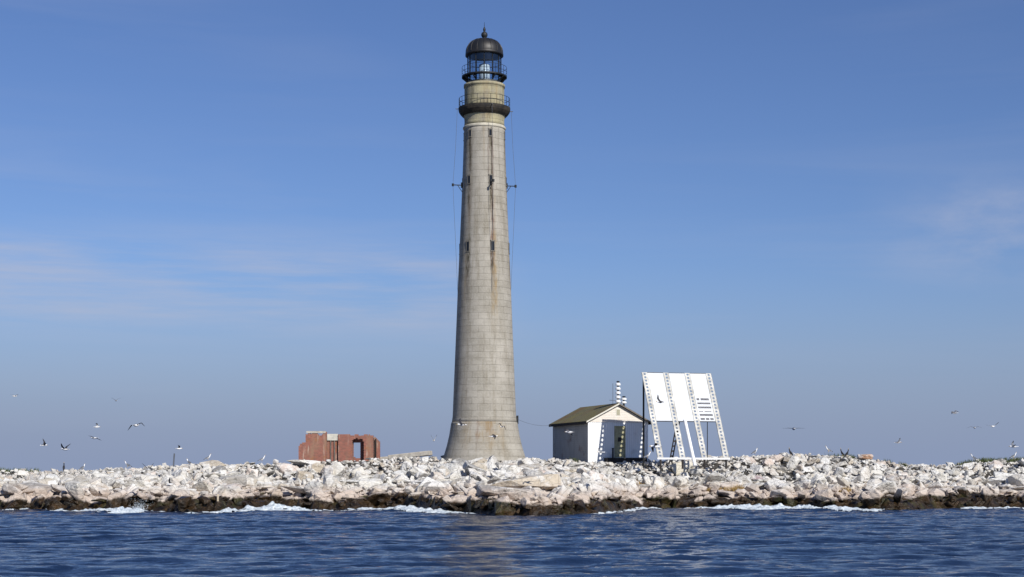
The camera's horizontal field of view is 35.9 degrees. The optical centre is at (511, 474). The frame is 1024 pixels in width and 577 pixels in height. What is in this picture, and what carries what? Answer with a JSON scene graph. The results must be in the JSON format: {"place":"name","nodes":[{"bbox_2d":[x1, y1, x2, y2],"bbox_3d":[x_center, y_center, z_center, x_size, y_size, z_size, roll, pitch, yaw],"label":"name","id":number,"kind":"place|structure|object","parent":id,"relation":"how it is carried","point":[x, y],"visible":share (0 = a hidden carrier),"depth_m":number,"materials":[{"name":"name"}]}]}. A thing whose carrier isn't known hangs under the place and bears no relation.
{"place":"outdoors","nodes":[
{"label":"outdoors","id":0,"kind":"place"},
{"bbox_2d":[0,507,1023,576],"bbox_3d":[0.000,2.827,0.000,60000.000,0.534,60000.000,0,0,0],"label":"sea","id":1,"kind":"structure","parent":0,"point":[782,542],"depth_m":63.61,"materials":[{"name":"liquid"}]},
{"bbox_2d":[131,498,148,508],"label":"spray","id":2,"kind":"object","parent":1,"relation":"on","point":[140,505],"visible":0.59,"depth_m":119.26,"materials":[{"name":"liquid"}]},
{"bbox_2d":[0,501,1023,513],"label":"surf foam","id":3,"kind":"object","parent":1,"relation":"on","point":[272,505],"visible":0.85,"depth_m":123.61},
{"bbox_2d":[0,457,1023,515],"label":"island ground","id":4,"kind":"structure","parent":0,"point":[84,502],"depth_m":128.09,"materials":[{"name":"stone"}]},
{"bbox_2d":[16,470,28,477],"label":"boulder","id":5,"kind":"object","parent":4,"relation":"on","point":[21,473],"visible":0.8,"depth_m":143.67,"materials":[{"name":"stone"}]},
{"bbox_2d":[0,482,51,494],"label":"boulder","id":6,"kind":"object","parent":4,"relation":"on","point":[32,487],"visible":0.51,"depth_m":126.42,"materials":[{"name":"stone"}]},
{"bbox_2d":[44,474,59,481],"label":"boulder","id":7,"kind":"object","parent":4,"relation":"on","point":[55,477],"visible":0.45,"depth_m":135.33,"materials":[{"name":"stone"}]},
{"bbox_2d":[48,480,57,484],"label":"boulder","id":8,"kind":"object","parent":4,"relation":"on","point":[52,482],"visible":0.23,"depth_m":130.67,"materials":[{"name":"stone"}]},
{"bbox_2d":[59,483,112,488],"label":"boulder","id":9,"kind":"object","parent":4,"relation":"on","point":[89,485],"visible":0.25,"depth_m":127.68,"materials":[{"name":"stone"}]},
{"bbox_2d":[80,479,124,487],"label":"boulder","id":10,"kind":"object","parent":4,"relation":"on","point":[117,484],"visible":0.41,"depth_m":130.32,"materials":[{"name":"stone"}]},
{"bbox_2d":[120,483,148,490],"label":"boulder","id":11,"kind":"object","parent":4,"relation":"on","point":[142,488],"visible":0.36,"depth_m":124.99,"materials":[{"name":"stone"}]},
{"bbox_2d":[138,475,160,482],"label":"boulder","id":12,"kind":"object","parent":4,"relation":"on","point":[147,477],"visible":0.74,"depth_m":131.04,"materials":[{"name":"stone"}]},
{"bbox_2d":[171,469,186,476],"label":"boulder","id":13,"kind":"object","parent":4,"relation":"on","point":[174,473],"visible":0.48,"depth_m":136.10,"materials":[{"name":"stone"}]},
{"bbox_2d":[199,460,225,466],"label":"boulder","id":14,"kind":"object","parent":4,"relation":"on","point":[210,463],"visible":0.53,"depth_m":144.09,"materials":[{"name":"stone"}]},
{"bbox_2d":[212,465,227,471],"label":"boulder","id":15,"kind":"object","parent":4,"relation":"on","point":[218,467],"visible":0.32,"depth_m":140.16,"materials":[{"name":"stone"}]},
{"bbox_2d":[218,474,246,486],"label":"boulder","id":16,"kind":"object","parent":4,"relation":"on","point":[241,480],"visible":0.62,"depth_m":132.72,"materials":[{"name":"stone"}]},
{"bbox_2d":[223,483,241,488],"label":"boulder","id":17,"kind":"object","parent":4,"relation":"on","point":[236,485],"visible":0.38,"depth_m":128.43,"materials":[{"name":"stone"}]},
{"bbox_2d":[226,464,239,470],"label":"boulder","id":18,"kind":"object","parent":4,"relation":"on","point":[234,467],"visible":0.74,"depth_m":142.90,"materials":[{"name":"stone"}]},
{"bbox_2d":[246,468,257,475],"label":"boulder","id":19,"kind":"object","parent":4,"relation":"on","point":[248,471],"visible":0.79,"depth_m":142.32,"materials":[{"name":"stone"}]},
{"bbox_2d":[244,485,271,488],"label":"boulder","id":20,"kind":"object","parent":4,"relation":"on","point":[264,486],"visible":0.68,"depth_m":134.36,"materials":[{"name":"stone"}]},
{"bbox_2d":[254,475,269,482],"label":"boulder","id":21,"kind":"object","parent":4,"relation":"on","point":[262,478],"visible":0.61,"depth_m":137.78,"materials":[{"name":"stone"}]},
{"bbox_2d":[259,487,276,491],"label":"boulder","id":22,"kind":"object","parent":4,"relation":"on","point":[267,489],"visible":0.52,"depth_m":135.17,"materials":[{"name":"stone"}]},
{"bbox_2d":[263,470,275,475],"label":"boulder","id":23,"kind":"object","parent":4,"relation":"on","point":[269,472],"visible":0.45,"depth_m":142.60,"materials":[{"name":"stone"}]},
{"bbox_2d":[257,494,281,499],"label":"boulder","id":24,"kind":"object","parent":4,"relation":"on","point":[261,497],"visible":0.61,"depth_m":131.88,"materials":[{"name":"stone"}]},
{"bbox_2d":[277,463,298,475],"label":"boulder","id":25,"kind":"object","parent":4,"relation":"on","point":[282,468],"visible":0.69,"depth_m":142.76,"materials":[{"name":"stone"}]},
{"bbox_2d":[286,460,319,465],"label":"boulder","id":26,"kind":"object","parent":4,"relation":"on","point":[302,462],"visible":0.81,"depth_m":145.65,"materials":[{"name":"stone"}]},
{"bbox_2d":[296,470,313,480],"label":"boulder","id":27,"kind":"object","parent":4,"relation":"on","point":[301,475],"visible":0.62,"depth_m":139.02,"materials":[{"name":"stone"}]},
{"bbox_2d":[281,486,333,493],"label":"boulder","id":28,"kind":"object","parent":4,"relation":"on","point":[300,489],"visible":0.46,"depth_m":131.93,"materials":[{"name":"stone"}]},
{"bbox_2d":[311,462,324,471],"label":"boulder","id":29,"kind":"object","parent":4,"relation":"on","point":[317,467],"visible":0.66,"depth_m":142.31,"materials":[{"name":"stone"}]},
{"bbox_2d":[320,465,329,474],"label":"boulder","id":30,"kind":"object","parent":4,"relation":"on","point":[323,469],"visible":0.38,"depth_m":141.10,"materials":[{"name":"stone"}]},
{"bbox_2d":[329,462,344,477],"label":"boulder","id":31,"kind":"object","parent":4,"relation":"on","point":[339,468],"visible":0.78,"depth_m":138.10,"materials":[{"name":"stone"}]},
{"bbox_2d":[298,431,379,461],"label":"brick ruin","id":32,"kind":"object","parent":4,"relation":"on","point":[316,446],"visible":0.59,"depth_m":149.00,"materials":[{"name":"brick"}]},
{"bbox_2d":[342,485,349,489],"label":"boulder","id":33,"kind":"object","parent":4,"relation":"on","point":[345,487],"visible":0.56,"depth_m":131.90,"materials":[{"name":"stone"}]},
{"bbox_2d":[340,480,358,484],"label":"boulder","id":34,"kind":"object","parent":4,"relation":"on","point":[352,481],"visible":0.39,"depth_m":136.02,"materials":[{"name":"stone"}]},
{"bbox_2d":[352,466,364,477],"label":"boulder","id":35,"kind":"object","parent":4,"relation":"on","point":[358,468],"visible":0.39,"depth_m":139.72,"materials":[{"name":"stone"}]},
{"bbox_2d":[357,478,382,489],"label":"boulder","id":36,"kind":"object","parent":4,"relation":"on","point":[367,482],"visible":0.59,"depth_m":134.36,"materials":[{"name":"stone"}]},
{"bbox_2d":[379,463,389,466],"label":"boulder","id":37,"kind":"object","parent":4,"relation":"on","point":[384,465],"visible":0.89,"depth_m":143.38,"materials":[{"name":"stone"}]},
{"bbox_2d":[392,470,406,474],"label":"boulder","id":38,"kind":"object","parent":4,"relation":"on","point":[399,472],"visible":0.48,"depth_m":140.06,"materials":[{"name":"stone"}]},
{"bbox_2d":[395,480,413,483],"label":"boulder","id":39,"kind":"object","parent":4,"relation":"on","point":[407,481],"visible":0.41,"depth_m":135.44,"materials":[{"name":"stone"}]},
{"bbox_2d":[402,456,411,462],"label":"boulder","id":40,"kind":"object","parent":4,"relation":"on","point":[405,458],"visible":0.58,"depth_m":144.46,"materials":[{"name":"stone"}]},
{"bbox_2d":[388,451,432,459],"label":"fallen slab","id":41,"kind":"structure","parent":4,"relation":"on","point":[419,454],"depth_m":148.97,"materials":[{"name":"concrete"}]},
{"bbox_2d":[409,466,426,478],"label":"boulder","id":42,"kind":"object","parent":4,"relation":"on","point":[414,470],"visible":0.51,"depth_m":137.21,"materials":[{"name":"stone"}]},
{"bbox_2d":[418,465,426,469],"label":"boulder","id":43,"kind":"object","parent":4,"relation":"on","point":[421,467],"visible":0.29,"depth_m":140.39,"materials":[{"name":"stone"}]},
{"bbox_2d":[418,456,428,461],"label":"boulder","id":44,"kind":"object","parent":4,"relation":"on","point":[424,458],"visible":0.73,"depth_m":145.88,"materials":[{"name":"stone"}]},
{"bbox_2d":[423,481,451,486],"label":"boulder","id":45,"kind":"object","parent":4,"relation":"on","point":[426,484],"visible":0.27,"depth_m":127.90,"materials":[{"name":"stone"}]},
{"bbox_2d":[435,469,445,474],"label":"boulder","id":46,"kind":"object","parent":4,"relation":"on","point":[443,471],"visible":0.41,"depth_m":133.48,"materials":[{"name":"stone"}]},
{"bbox_2d":[434,479,454,480],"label":"boulder","id":47,"kind":"object","parent":4,"relation":"on","point":[444,479],"visible":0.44,"depth_m":128.95,"materials":[{"name":"stone"}]},
{"bbox_2d":[439,463,459,472],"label":"boulder","id":48,"kind":"object","parent":4,"relation":"on","point":[451,467],"visible":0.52,"depth_m":135.16,"materials":[{"name":"stone"}]},
{"bbox_2d":[453,482,463,491],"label":"boulder","id":49,"kind":"object","parent":4,"relation":"on","point":[456,486],"visible":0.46,"depth_m":121.72,"materials":[{"name":"stone"}]},
{"bbox_2d":[451,458,469,466],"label":"boulder","id":50,"kind":"object","parent":4,"relation":"on","point":[462,461],"visible":0.36,"depth_m":139.43,"materials":[{"name":"stone"}]},
{"bbox_2d":[462,461,485,471],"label":"boulder","id":51,"kind":"object","parent":4,"relation":"on","point":[466,464],"visible":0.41,"depth_m":132.00,"materials":[{"name":"stone"}]},
{"bbox_2d":[470,457,481,462],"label":"boulder","id":52,"kind":"object","parent":4,"relation":"on","point":[474,460],"visible":0.2,"depth_m":141.96,"materials":[{"name":"stone"}]},
{"bbox_2d":[471,458,486,463],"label":"boulder","id":53,"kind":"object","parent":4,"relation":"on","point":[482,460],"visible":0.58,"depth_m":140.20,"materials":[{"name":"stone"}]},
{"bbox_2d":[443,22,524,460],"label":"lighthouse","id":54,"kind":"object","parent":4,"relation":"on","point":[484,404],"visible":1,"depth_m":147.98,"materials":[{"name":"stone"}]},
{"bbox_2d":[466,240,469,251],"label":"window","id":55,"kind":"structure","parent":54,"relation":"in","point":[467,242],"depth_m":148.12,"materials":[{"name":"glass"}]},
{"bbox_2d":[467,174,470,183],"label":"window","id":56,"kind":"structure","parent":54,"relation":"in","point":[468,176],"depth_m":148.37,"materials":[{"name":"glass"}]},
{"bbox_2d":[490,240,494,250],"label":"window","id":57,"kind":"structure","parent":54,"relation":"in","point":[490,240],"depth_m":147.74,"materials":[{"name":"glass"}]},
{"bbox_2d":[493,470,505,474],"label":"boulder","id":58,"kind":"object","parent":4,"relation":"on","point":[500,472],"visible":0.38,"depth_m":130.69,"materials":[{"name":"stone"}]},
{"bbox_2d":[499,465,509,469],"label":"boulder","id":59,"kind":"object","parent":4,"relation":"on","point":[503,467],"visible":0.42,"depth_m":132.21,"materials":[{"name":"stone"}]},
{"bbox_2d":[476,484,534,497],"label":"boulder","id":60,"kind":"object","parent":4,"relation":"on","point":[487,490],"visible":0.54,"depth_m":112.90,"materials":[{"name":"stone"}]},
{"bbox_2d":[3,452,1015,471],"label":"back rubble","id":61,"kind":"object","parent":4,"relation":"on","point":[275,461],"visible":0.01,"depth_m":154.34,"materials":[{"name":"stone"}]},
{"bbox_2d":[0,455,1023,515],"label":"ledge rocks","id":62,"kind":"object","parent":4,"relation":"on","point":[554,501],"visible":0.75,"depth_m":128.68,"materials":[{"name":"stone"}]},
{"bbox_2d":[0,453,1023,501],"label":"rock rubble","id":63,"kind":"object","parent":4,"relation":"on","point":[637,470],"visible":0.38,"depth_m":141.68,"materials":[{"name":"stone"}]},
{"bbox_2d":[0,453,1023,472],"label":"crest weeds","id":64,"kind":"object","parent":4,"relation":"on","point":[958,463],"visible":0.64,"depth_m":147.72,"materials":[{"name":"green plant"}]},
{"bbox_2d":[505,465,519,473],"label":"boulder","id":65,"kind":"object","parent":4,"relation":"on","point":[514,469],"visible":0.5,"depth_m":131.29,"materials":[{"name":"stone"}]},
{"bbox_2d":[490,474,563,489],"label":"boulder","id":66,"kind":"object","parent":4,"relation":"on","point":[546,481],"visible":0.69,"depth_m":116.98,"materials":[{"name":"stone"}]},
{"bbox_2d":[581,470,603,479],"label":"boulder","id":67,"kind":"object","parent":4,"relation":"on","point":[594,475],"visible":0.27,"depth_m":128.32,"materials":[{"name":"stone"}]},
{"bbox_2d":[591,489,605,495],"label":"boulder","id":68,"kind":"object","parent":4,"relation":"on","point":[593,491],"visible":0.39,"depth_m":116.95,"materials":[{"name":"stone"}]},
{"bbox_2d":[549,403,650,463],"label":"equipment shed","id":69,"kind":"structure","parent":4,"relation":"on","point":[607,428],"depth_m":149.26,"materials":[{"name":"white paint"}]},
{"bbox_2d":[615,381,620,402],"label":"fog signal","id":70,"kind":"object","parent":69,"relation":"on","point":[618,388],"visible":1,"depth_m":149.05,"materials":[{"name":"white metal"}]},
{"bbox_2d":[615,427,623,457],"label":"door","id":71,"kind":"structure","parent":69,"relation":"in","point":[619,431],"depth_m":149.02,"materials":[{"name":"green paint"}]},
{"bbox_2d":[621,396,626,405],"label":"fog signal","id":72,"kind":"object","parent":69,"relation":"on","point":[623,399],"visible":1,"depth_m":150.08,"materials":[{"name":"white metal"}]},
{"bbox_2d":[607,497,618,501],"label":"boulder","id":73,"kind":"object","parent":4,"relation":"on","point":[614,499],"visible":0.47,"depth_m":119.18,"materials":[{"name":"stone"}]},
{"bbox_2d":[639,484,650,487],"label":"boulder","id":74,"kind":"object","parent":4,"relation":"on","point":[645,485],"visible":0.41,"depth_m":136.04,"materials":[{"name":"stone"}]},
{"bbox_2d":[670,461,693,475],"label":"boulder","id":75,"kind":"object","parent":4,"relation":"on","point":[676,468],"visible":0.8,"depth_m":142.25,"materials":[{"name":"stone"}]},
{"bbox_2d":[642,372,729,468],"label":"panel rack","id":76,"kind":"object","parent":4,"relation":"on","point":[682,399],"visible":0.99,"depth_m":142.33,"materials":[{"name":"white metal"}]},
{"bbox_2d":[733,463,740,468],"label":"boulder","id":77,"kind":"object","parent":4,"relation":"on","point":[737,465],"visible":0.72,"depth_m":143.20,"materials":[{"name":"stone"}]},
{"bbox_2d":[639,480,851,492],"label":"dry weeds","id":78,"kind":"object","parent":4,"relation":"on","point":[733,489],"visible":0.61,"depth_m":133.64,"materials":[{"name":"brown plant"}]},
{"bbox_2d":[740,457,755,463],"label":"boulder","id":79,"kind":"object","parent":4,"relation":"on","point":[749,460],"visible":0.94,"depth_m":145.19,"materials":[{"name":"stone"}]},
{"bbox_2d":[750,465,763,473],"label":"boulder","id":80,"kind":"object","parent":4,"relation":"on","point":[757,469],"visible":0.91,"depth_m":141.38,"materials":[{"name":"stone"}]},
{"bbox_2d":[751,475,763,479],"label":"boulder","id":81,"kind":"object","parent":4,"relation":"on","point":[757,477],"visible":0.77,"depth_m":138.40,"materials":[{"name":"stone"}]},
{"bbox_2d":[763,458,775,466],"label":"boulder","id":82,"kind":"object","parent":4,"relation":"on","point":[767,461],"visible":0.93,"depth_m":143.98,"materials":[{"name":"stone"}]},
{"bbox_2d":[769,454,783,462],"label":"boulder","id":83,"kind":"object","parent":4,"relation":"on","point":[778,458],"visible":0.74,"depth_m":145.10,"materials":[{"name":"stone"}]},
{"bbox_2d":[786,456,800,467],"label":"boulder","id":84,"kind":"object","parent":4,"relation":"on","point":[794,461],"visible":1,"depth_m":142.46,"materials":[{"name":"stone"}]},
{"bbox_2d":[783,457,806,463],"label":"boulder","id":85,"kind":"object","parent":4,"relation":"on","point":[787,459],"visible":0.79,"depth_m":144.29,"materials":[{"name":"stone"}]},
{"bbox_2d":[802,466,814,472],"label":"boulder","id":86,"kind":"object","parent":4,"relation":"on","point":[805,469],"visible":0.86,"depth_m":140.87,"materials":[{"name":"stone"}]},
{"bbox_2d":[807,458,819,464],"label":"boulder","id":87,"kind":"object","parent":4,"relation":"on","point":[815,460],"visible":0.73,"depth_m":144.09,"materials":[{"name":"stone"}]},
{"bbox_2d":[818,457,829,463],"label":"boulder","id":88,"kind":"object","parent":4,"relation":"on","point":[824,460],"visible":0.45,"depth_m":144.02,"materials":[{"name":"stone"}]},
{"bbox_2d":[836,461,846,466],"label":"boulder","id":89,"kind":"object","parent":4,"relation":"on","point":[842,464],"visible":0.62,"depth_m":142.56,"materials":[{"name":"stone"}]},
{"bbox_2d":[857,454,872,458],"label":"boulder","id":90,"kind":"object","parent":4,"relation":"on","point":[864,456],"visible":0.99,"depth_m":146.72,"materials":[{"name":"stone"}]},
{"bbox_2d":[870,475,881,480],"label":"boulder","id":91,"kind":"object","parent":4,"relation":"on","point":[874,476],"visible":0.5,"depth_m":137.12,"materials":[{"name":"stone"}]},
{"bbox_2d":[870,470,883,474],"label":"boulder","id":92,"kind":"object","parent":4,"relation":"on","point":[876,472],"visible":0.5,"depth_m":139.79,"materials":[{"name":"stone"}]},
{"bbox_2d":[877,461,885,466],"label":"boulder","id":93,"kind":"object","parent":4,"relation":"on","point":[881,463],"visible":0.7,"depth_m":145.34,"materials":[{"name":"stone"}]},
{"bbox_2d":[901,478,916,483],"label":"boulder","id":94,"kind":"object","parent":4,"relation":"on","point":[912,480],"visible":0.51,"depth_m":135.95,"materials":[{"name":"stone"}]},
{"bbox_2d":[945,469,954,474],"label":"boulder","id":95,"kind":"object","parent":4,"relation":"on","point":[950,472],"visible":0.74,"depth_m":142.68,"materials":[{"name":"stone"}]},
{"bbox_2d":[962,462,973,467],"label":"boulder","id":96,"kind":"object","parent":4,"relation":"on","point":[970,465],"visible":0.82,"depth_m":145.71,"materials":[{"name":"stone"}]},
{"bbox_2d":[973,464,982,471],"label":"boulder","id":97,"kind":"object","parent":4,"relation":"on","point":[976,467],"visible":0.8,"depth_m":143.96,"materials":[{"name":"stone"}]},
{"bbox_2d":[971,476,985,479],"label":"boulder","id":98,"kind":"object","parent":4,"relation":"on","point":[981,477],"visible":0.5,"depth_m":140.80,"materials":[{"name":"stone"}]},
{"bbox_2d":[981,477,1006,484],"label":"boulder","id":99,"kind":"object","parent":4,"relation":"on","point":[992,481],"visible":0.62,"depth_m":138.33,"materials":[{"name":"stone"}]},
{"bbox_2d":[989,460,1003,469],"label":"boulder","id":100,"kind":"object","parent":4,"relation":"on","point":[993,464],"visible":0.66,"depth_m":144.24,"materials":[{"name":"stone"}]},
{"bbox_2d":[993,471,1014,477],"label":"boulder","id":101,"kind":"object","parent":4,"relation":"on","point":[996,474],"visible":0.61,"depth_m":139.85,"materials":[{"name":"stone"}]},
{"bbox_2d":[999,488,1010,493],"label":"boulder","id":102,"kind":"object","parent":4,"relation":"on","point":[1002,491],"visible":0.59,"depth_m":135.10,"materials":[{"name":"stone"}]},
{"bbox_2d":[1008,466,1018,472],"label":"boulder","id":103,"kind":"object","parent":4,"relation":"on","point":[1013,468],"visible":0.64,"depth_m":142.54,"materials":[{"name":"stone"}]},
{"bbox_2d":[1017,458,1023,465],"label":"boulder","id":104,"kind":"object","parent":4,"relation":"on","point":[1021,461],"visible":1,"depth_m":144.54,"materials":[{"name":"stone"}]},
{"bbox_2d":[0,0,1023,471],"label":"sky","id":105,"kind":"structure","parent":0,"point":[230,224],"materials":[{"name":"blue"}]},
{"bbox_2d":[649,443,661,451],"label":"gull","id":106,"kind":"object","parent":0,"point":[655,445],"visible":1,"depth_m":83.93,"materials":[{"name":"white"}]}
]}

